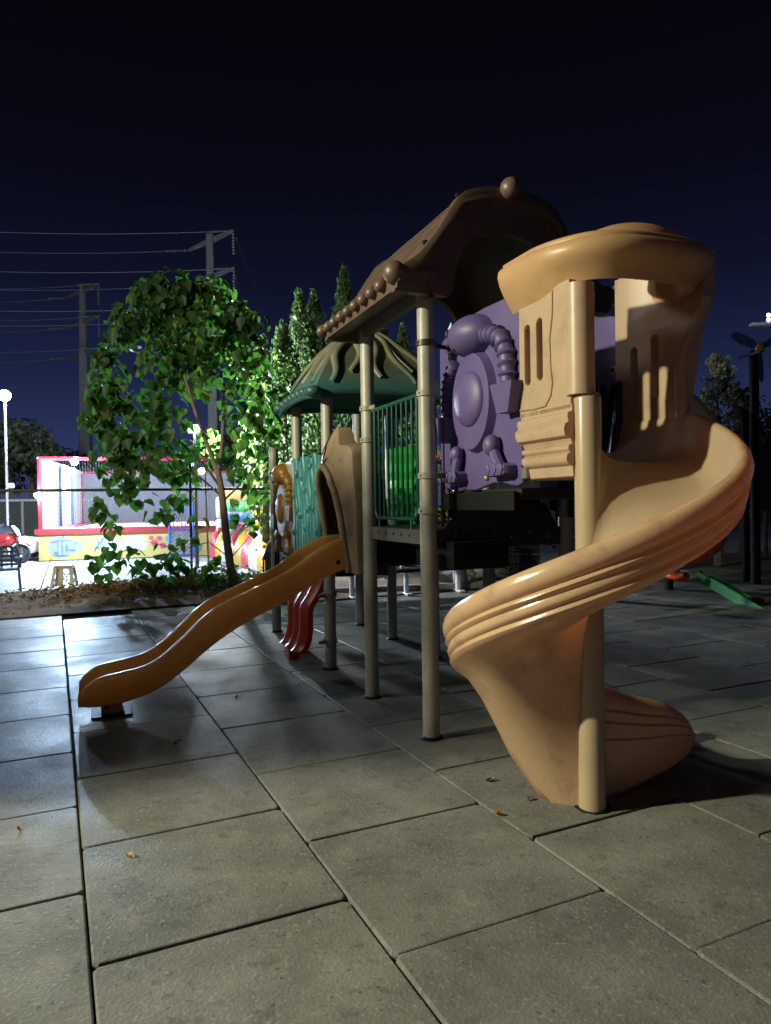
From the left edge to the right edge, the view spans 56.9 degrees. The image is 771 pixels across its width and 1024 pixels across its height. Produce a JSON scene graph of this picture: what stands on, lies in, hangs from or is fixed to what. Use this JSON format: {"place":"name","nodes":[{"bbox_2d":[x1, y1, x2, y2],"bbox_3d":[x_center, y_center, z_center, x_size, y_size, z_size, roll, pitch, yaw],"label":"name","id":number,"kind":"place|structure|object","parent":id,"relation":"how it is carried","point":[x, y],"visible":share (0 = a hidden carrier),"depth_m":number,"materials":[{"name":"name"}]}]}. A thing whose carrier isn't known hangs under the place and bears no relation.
{"place":"outdoors","nodes":[
{"label":"outdoors","id":0,"kind":"place"},
{"bbox_2d":[0,565,478,618],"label":"soil","id":1,"kind":"structure","parent":0,"point":[91,603],"depth_m":11.77,"materials":[{"name":"brown soil"}]},
{"bbox_2d":[0,573,256,613],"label":"leaf litter","id":2,"kind":"object","parent":1,"relation":"on","point":[132,584],"visible":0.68,"depth_m":12.40,"materials":[{"name":"brown plant"}]},
{"bbox_2d":[77,267,285,586],"bbox_3d":[-3.776,-1.332,12.996,3.921,6.191,2.226,-1,1,0],"label":"young tree","id":3,"kind":"object","parent":1,"relation":"on","point":[173,312],"visible":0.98,"depth_m":12.72,"materials":[{"name":"green plant"}]},
{"bbox_2d":[141,560,262,591],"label":"weeds","id":4,"kind":"object","parent":1,"relation":"on","point":[224,579],"visible":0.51,"depth_m":12.70,"materials":[{"name":"green plant"}]},
{"bbox_2d":[0,464,405,593],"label":"chain link fence","id":5,"kind":"object","parent":1,"relation":"on","point":[190,490],"visible":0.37,"depth_m":13.61,"materials":[{"name":"metal"}]},
{"bbox_2d":[377,575,386,578],"bbox_3d":[-0.093,1.364,14.207,0.626,0.373,0.490,-1,1,0],"label":"rubble stone","id":6,"kind":"object","parent":1,"relation":"on","point":[381,576],"visible":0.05,"depth_m":14.01,"materials":[{"name":"grey stone"}]},
{"bbox_2d":[439,576,448,580],"bbox_3d":[0.993,1.369,13.848,0.525,0.276,0.391,-1,1,0],"label":"rubble stone","id":7,"kind":"object","parent":1,"relation":"on","point":[443,578],"visible":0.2,"depth_m":13.75,"materials":[{"name":"grey stone"}]},
{"bbox_2d":[442,570,452,574],"bbox_3d":[1.325,1.342,14.763,0.497,0.240,0.372,-1,1,0],"label":"rubble stone","id":8,"kind":"object","parent":1,"relation":"on","point":[449,572],"visible":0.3,"depth_m":14.66,"materials":[{"name":"grey stone"}]},
{"bbox_2d":[466,569,474,575],"bbox_3d":[1.614,1.296,14.791,0.438,0.355,0.526,-1,1,-29],"label":"rubble stone","id":9,"kind":"object","parent":1,"relation":"on","point":[471,572],"visible":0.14,"depth_m":14.61,"materials":[{"name":"grey stone"}]},
{"bbox_2d":[467,575,476,581],"bbox_3d":[1.544,1.343,13.847,0.407,0.267,0.398,0,1,32],"label":"rubble stone","id":10,"kind":"object","parent":1,"relation":"on","point":[471,578],"visible":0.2,"depth_m":13.75,"materials":[{"name":"grey stone"}]},
{"bbox_2d":[0,505,770,1023],"bbox_3d":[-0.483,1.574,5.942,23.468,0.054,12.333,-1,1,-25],"label":"pavement","id":11,"kind":"structure","parent":0,"point":[306,839],"depth_m":3.39,"materials":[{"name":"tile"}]},
{"bbox_2d":[126,852,134,858],"bbox_3d":[-1.177,1.583,3.276,0.058,0.021,0.033,-1,1,19],"label":"fallen leaf","id":12,"kind":"object","parent":11,"relation":"on","point":[130,854],"visible":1,"depth_m":3.27,"materials":[{"name":"orange plant"}]},
{"bbox_2d":[347,566,468,599],"bbox_3d":[0.351,1.028,12.504,2.300,0.850,0.470,-1,1,-20],"label":"park bench","id":13,"kind":"object","parent":11,"relation":"on","point":[404,571],"visible":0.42,"depth_m":12.44,"materials":[{"name":"grey metal"}]},
{"bbox_2d":[78,177,753,814],"bbox_3d":[-0.648,-0.360,6.113,3.737,3.888,7.277,-1,1,-22],"label":"play structure","id":14,"kind":"object","parent":11,"relation":"on","point":[554,399],"visible":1,"depth_m":4.34,"materials":[{"name":"beige plastic"}]},
{"bbox_2d":[335,581,497,590],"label":"kerb","id":15,"kind":"structure","parent":11,"relation":"on","point":[476,585],"depth_m":12.94,"materials":[{"name":"concrete"}]},
{"bbox_2d":[398,405,467,582],"bbox_3d":[1.135,-0.437,13.394,2.040,3.765,1.689,-1,1,0],"label":"lime washed tree","id":16,"kind":"object","parent":11,"relation":"on","point":[463,576],"visible":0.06,"depth_m":13.12,"materials":[{"name":"green plant"}]},
{"bbox_2d":[474,570,495,580],"bbox_3d":[2.042,1.331,14.785,0.535,0.248,0.347,-1,1,0],"label":"rubble stone","id":17,"kind":"object","parent":11,"relation":"on","point":[478,575],"visible":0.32,"depth_m":14.65,"materials":[{"name":"grey stone"}]},
{"bbox_2d":[493,810,501,817],"bbox_3d":[0.582,1.557,3.656,0.046,0.050,0.056,-1,1,-26],"label":"fallen leaf","id":18,"kind":"object","parent":11,"relation":"on","point":[498,813],"visible":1,"depth_m":3.66,"materials":[{"name":"orange plant"}]},
{"bbox_2d":[500,563,539,576],"bbox_3d":[2.929,1.244,15.482,0.770,0.260,0.420,-1,1,-15],"label":"plastic crate","id":19,"kind":"object","parent":11,"relation":"on","point":[511,569],"visible":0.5,"depth_m":15.28,"materials":[{"name":"black plastic"}]},
{"bbox_2d":[509,550,539,563],"bbox_3d":[2.924,0.974,15.479,0.770,0.260,0.420,-1,1,-15],"label":"plastic crate","id":20,"kind":"object","parent":19,"relation":"on","point":[529,557],"visible":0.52,"depth_m":15.30,"materials":[{"name":"black plastic"}]},
{"bbox_2d":[594,285,770,589],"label":"second play structure","id":21,"kind":"object","parent":11,"relation":"on","point":[759,497],"visible":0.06,"depth_m":13.13,"materials":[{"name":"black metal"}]},
{"bbox_2d":[731,332,770,381],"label":"wind wheel","id":22,"kind":"object","parent":21,"relation":"attached to","point":[747,341],"visible":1,"depth_m":12.83,"materials":[{"name":"black plastic"}]},
{"bbox_2d":[697,352,740,565],"bbox_3d":[8.084,-1.283,16.955,1.808,5.109,1.773,-1,1,0],"label":"conifer tree","id":23,"kind":"object","parent":11,"relation":"on","point":[719,367],"visible":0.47,"depth_m":16.83,"materials":[{"name":"green plant"}]},
{"bbox_2d":[696,570,766,609],"bbox_3d":[5.472,1.308,11.243,0.299,0.556,2.406,-1,1,-6],"label":"green slide","id":24,"kind":"object","parent":11,"relation":"on","point":[725,589],"visible":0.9,"depth_m":11.22,"materials":[{"name":"plastic"}]},
{"bbox_2d":[724,386,761,560],"bbox_3d":[9.035,-0.979,18.042,1.322,4.443,1.444,-1,1,-26],"label":"conifer tree","id":25,"kind":"object","parent":11,"relation":"on","point":[740,404],"visible":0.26,"depth_m":17.93,"materials":[{"name":"green plant"}]},
{"bbox_2d":[723,395,770,556],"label":"bush","id":26,"kind":"object","parent":11,"relation":"on","point":[765,439],"visible":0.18,"depth_m":18.95,"materials":[{"name":"green plant"}]},
{"bbox_2d":[749,313,770,326],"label":"stadium light","id":27,"kind":"object","parent":11,"relation":"on","point":[760,324],"visible":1,"depth_m":47.61,"materials":[{"name":"grey metal"}]},
{"bbox_2d":[0,519,770,592],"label":"yard","id":28,"kind":"structure","parent":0,"point":[731,545],"depth_m":19.66,"materials":[{"name":"concrete"}]},
{"bbox_2d":[0,390,14,525],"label":"globe street lamp","id":29,"kind":"object","parent":28,"relation":"on","point":[5,396],"visible":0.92,"depth_m":23.94,"materials":[{"name":"white metal"}]},
{"bbox_2d":[0,545,21,590],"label":"plastic chair","id":30,"kind":"object","parent":28,"relation":"on","point":[19,560],"visible":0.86,"depth_m":14.35,"materials":[{"name":"plastic"}]},
{"bbox_2d":[0,526,30,563],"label":"motorbike","id":31,"kind":"object","parent":28,"relation":"on","point":[12,535],"visible":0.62,"depth_m":20.84,"materials":[{"name":"metal"}]},
{"bbox_2d":[0,499,37,536],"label":"fence","id":32,"kind":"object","parent":28,"relation":"on","point":[27,515],"depth_m":32.76,"materials":[{"name":"grey metal"}]},
{"bbox_2d":[0,523,38,558],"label":"parked car","id":33,"kind":"object","parent":28,"relation":"on","point":[35,542],"visible":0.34,"depth_m":22.25,"materials":[{"name":"white metal"}]},
{"bbox_2d":[0,416,63,498],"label":"background tree","id":34,"kind":"object","parent":28,"relation":"on","point":[21,454],"visible":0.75,"depth_m":33.51,"materials":[{"name":"green plant"}]},
{"bbox_2d":[0,432,72,498],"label":"background tree","id":35,"kind":"object","parent":28,"relation":"on","point":[32,483],"visible":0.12,"depth_m":35.87,"materials":[{"name":"green plant"}]},
{"bbox_2d":[40,559,50,588],"bbox_3d":[-6.318,1.151,13.223,0.235,0.606,0.040,-1,1,0],"label":"stake","id":36,"kind":"object","parent":28,"relation":"on","point":[45,575],"visible":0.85,"depth_m":13.22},
{"bbox_2d":[49,564,78,588],"bbox_3d":[-6.573,1.310,14.550,0.470,0.455,0.470,-1,1,-12],"label":"plastic stool","id":37,"kind":"object","parent":28,"relation":"on","point":[60,579],"visible":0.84,"depth_m":14.39,"materials":[{"name":"beige plastic"}]},
{"bbox_2d":[34,447,100,475],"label":"background tree","id":38,"kind":"object","parent":28,"relation":"on","point":[68,454],"visible":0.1,"depth_m":45.26,"materials":[{"name":"green plant"}]},
{"bbox_2d":[47,283,100,470],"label":"utility pole","id":39,"kind":"object","parent":28,"relation":"on","point":[85,444],"visible":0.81,"depth_m":45.62,"materials":[{"name":"concrete"}]},
{"bbox_2d":[0,328,66,332],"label":"power line","id":40,"kind":"object","parent":39,"relation":"attached to","point":[27,331],"visible":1,"depth_m":47.24,"materials":[{"name":"metal"}]},
{"bbox_2d":[0,358,67,362],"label":"power line","id":41,"kind":"object","parent":39,"relation":"attached to","point":[28,361],"visible":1,"depth_m":47.27,"materials":[{"name":"metal"}]},
{"bbox_2d":[0,348,97,352],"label":"power line","id":42,"kind":"object","parent":39,"relation":"attached to","point":[39,351],"visible":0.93,"depth_m":44.45,"materials":[{"name":"metal"}]},
{"bbox_2d":[7,316,97,320],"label":"power line","id":43,"kind":"object","parent":39,"relation":"attached to","point":[46,319],"visible":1,"depth_m":44.42,"materials":[{"name":"metal"}]},
{"bbox_2d":[22,285,84,288],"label":"power line","id":44,"kind":"object","parent":39,"relation":"attached to","point":[49,287],"visible":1,"depth_m":44.39,"materials":[{"name":"metal"}]},
{"bbox_2d":[34,457,279,560],"bbox_3d":[-7.976,-0.221,27.762,8.700,3.221,9.850,-1,1,-16],"label":"stall","id":45,"kind":"object","parent":28,"relation":"on","point":[52,473],"visible":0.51,"depth_m":23.28,"materials":[{"name":"red paint"}]},
{"bbox_2d":[71,456,99,464],"bbox_3d":[-9.057,-1.556,21.501,0.200,0.369,1.843,-1,1,0],"label":"led lamp","id":46,"kind":"object","parent":45,"relation":"attached to","point":[74,461],"visible":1,"depth_m":20.64,"materials":[{"name":"white plastic"}]},
{"bbox_2d":[169,497,194,557],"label":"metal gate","id":47,"kind":"structure","parent":28,"relation":"on","point":[176,533],"depth_m":22.45,"materials":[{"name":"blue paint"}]},
{"bbox_2d":[187,424,199,566],"bbox_3d":[-4.929,-0.404,18.400,0.370,3.730,0.290,-1,1,0],"label":"floodlight mast","id":48,"kind":"object","parent":28,"relation":"on","point":[196,429],"visible":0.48,"depth_m":18.46,"materials":[{"name":"metal"}]},
{"bbox_2d":[168,426,219,572],"bbox_3d":[-4.648,-0.305,17.243,1.406,3.554,0.745,-1,1,0],"label":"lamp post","id":49,"kind":"object","parent":28,"relation":"on","point":[212,442],"visible":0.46,"depth_m":17.12,"materials":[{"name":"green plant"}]},
{"bbox_2d":[166,229,235,467],"bbox_3d":[-10.206,-7.123,40.027,5.353,16.776,1.304,0,1,42],"label":"utility pole","id":50,"kind":"object","parent":28,"relation":"on","point":[213,414],"visible":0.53,"depth_m":39.65,"materials":[{"name":"metal"}]},
{"bbox_2d":[9,288,128,290],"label":"power line","id":51,"kind":"object","parent":50,"relation":"attached to","point":[58,290],"visible":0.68,"depth_m":41.24,"materials":[{"name":"metal"}]},
{"bbox_2d":[0,309,147,311],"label":"power line","id":52,"kind":"object","parent":50,"relation":"attached to","point":[51,311],"visible":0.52,"depth_m":38.44,"materials":[{"name":"metal"}]},
{"bbox_2d":[51,324,105,325],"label":"power line","id":53,"kind":"object","parent":50,"relation":"attached to","point":[75,325],"visible":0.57,"depth_m":41.26,"materials":[{"name":"metal"}]},
{"bbox_2d":[0,250,187,253],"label":"power line","id":54,"kind":"object","parent":50,"relation":"attached to","point":[84,253],"visible":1,"depth_m":41.21,"materials":[{"name":"metal"}]},
{"bbox_2d":[0,232,199,233],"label":"power line","id":55,"kind":"object","parent":50,"relation":"attached to","point":[123,233],"visible":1,"depth_m":38.38,"materials":[{"name":"metal"}]},
{"bbox_2d":[17,268,231,272],"bbox_3d":[-17.122,-13.125,38.421,17.843,0.460,0.031,-1,1,0],"label":"power line","id":56,"kind":"object","parent":50,"relation":"attached to","point":[95,272],"visible":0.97,"depth_m":38.41,"materials":[{"name":"metal"}]},
{"bbox_2d":[235,236,275,329],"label":"power line","id":57,"kind":"object","parent":50,"relation":"attached to","point":[252,279],"visible":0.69,"depth_m":47.33,"materials":[{"name":"metal"}]},
{"bbox_2d":[188,425,260,470],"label":"background tree","id":58,"kind":"object","parent":28,"relation":"on","point":[228,440],"visible":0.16,"depth_m":39.25,"materials":[{"name":"green plant"}]},
{"bbox_2d":[210,466,282,571],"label":"bouncy castle","id":59,"kind":"structure","parent":28,"relation":"on","point":[249,543],"depth_m":19.81,"materials":[{"name":"multicoloured plastic"}]},
{"bbox_2d":[233,335,290,541],"bbox_3d":[-3.037,-1.483,17.579,1.539,5.850,1.481,-1,1,0],"label":"poplar tree","id":60,"kind":"object","parent":28,"relation":"on","point":[266,383],"visible":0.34,"depth_m":17.42,"materials":[{"name":"green plant"}]},
{"bbox_2d":[249,318,320,559],"bbox_3d":[-2.575,-1.761,18.148,2.009,6.376,1.898,-1,1,0],"label":"poplar tree","id":61,"kind":"object","parent":28,"relation":"on","point":[282,350],"visible":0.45,"depth_m":17.96,"materials":[{"name":"green plant"}]},
{"bbox_2d":[277,287,320,461],"bbox_3d":[-2.355,-2.390,19.579,1.620,7.591,1.546,-1,1,0],"label":"poplar tree","id":62,"kind":"object","parent":28,"relation":"on","point":[300,333],"visible":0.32,"depth_m":19.38,"materials":[{"name":"green plant"}]},
{"bbox_2d":[302,288,345,452],"bbox_3d":[-1.938,-2.446,19.970,1.624,7.678,1.589,-1,1,0],"label":"poplar tree","id":63,"kind":"object","parent":28,"relation":"on","point":[314,310],"visible":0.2,"depth_m":19.79,"materials":[{"name":"green plant"}]},
{"bbox_2d":[320,264,354,444],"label":"poplar tree","id":64,"kind":"object","parent":28,"relation":"on","point":[342,297],"visible":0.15,"depth_m":20.38,"materials":[{"name":"green plant"}]},
{"bbox_2d":[317,414,405,486],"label":"poplar tree","id":65,"kind":"object","parent":28,"relation":"on","point":[348,422],"visible":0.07,"depth_m":19.04,"materials":[{"name":"green plant"}]},
{"bbox_2d":[381,321,415,468],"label":"poplar tree","id":66,"kind":"object","parent":28,"relation":"on","point":[403,338],"visible":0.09,"depth_m":21.04,"materials":[{"name":"green plant"}]},
{"bbox_2d":[449,517,574,554],"bbox_3d":[4.436,0.239,20.948,6.228,2.080,2.092,-1,1,0],"label":"bush","id":67,"kind":"object","parent":28,"relation":"on","point":[554,546],"visible":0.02,"depth_m":21.02,"materials":[{"name":"green plant"}]},
{"bbox_2d":[0,0,770,504],"label":"sky","id":68,"kind":"structure","parent":0,"point":[327,135],"materials":[{"name":"blue"}]}
]}

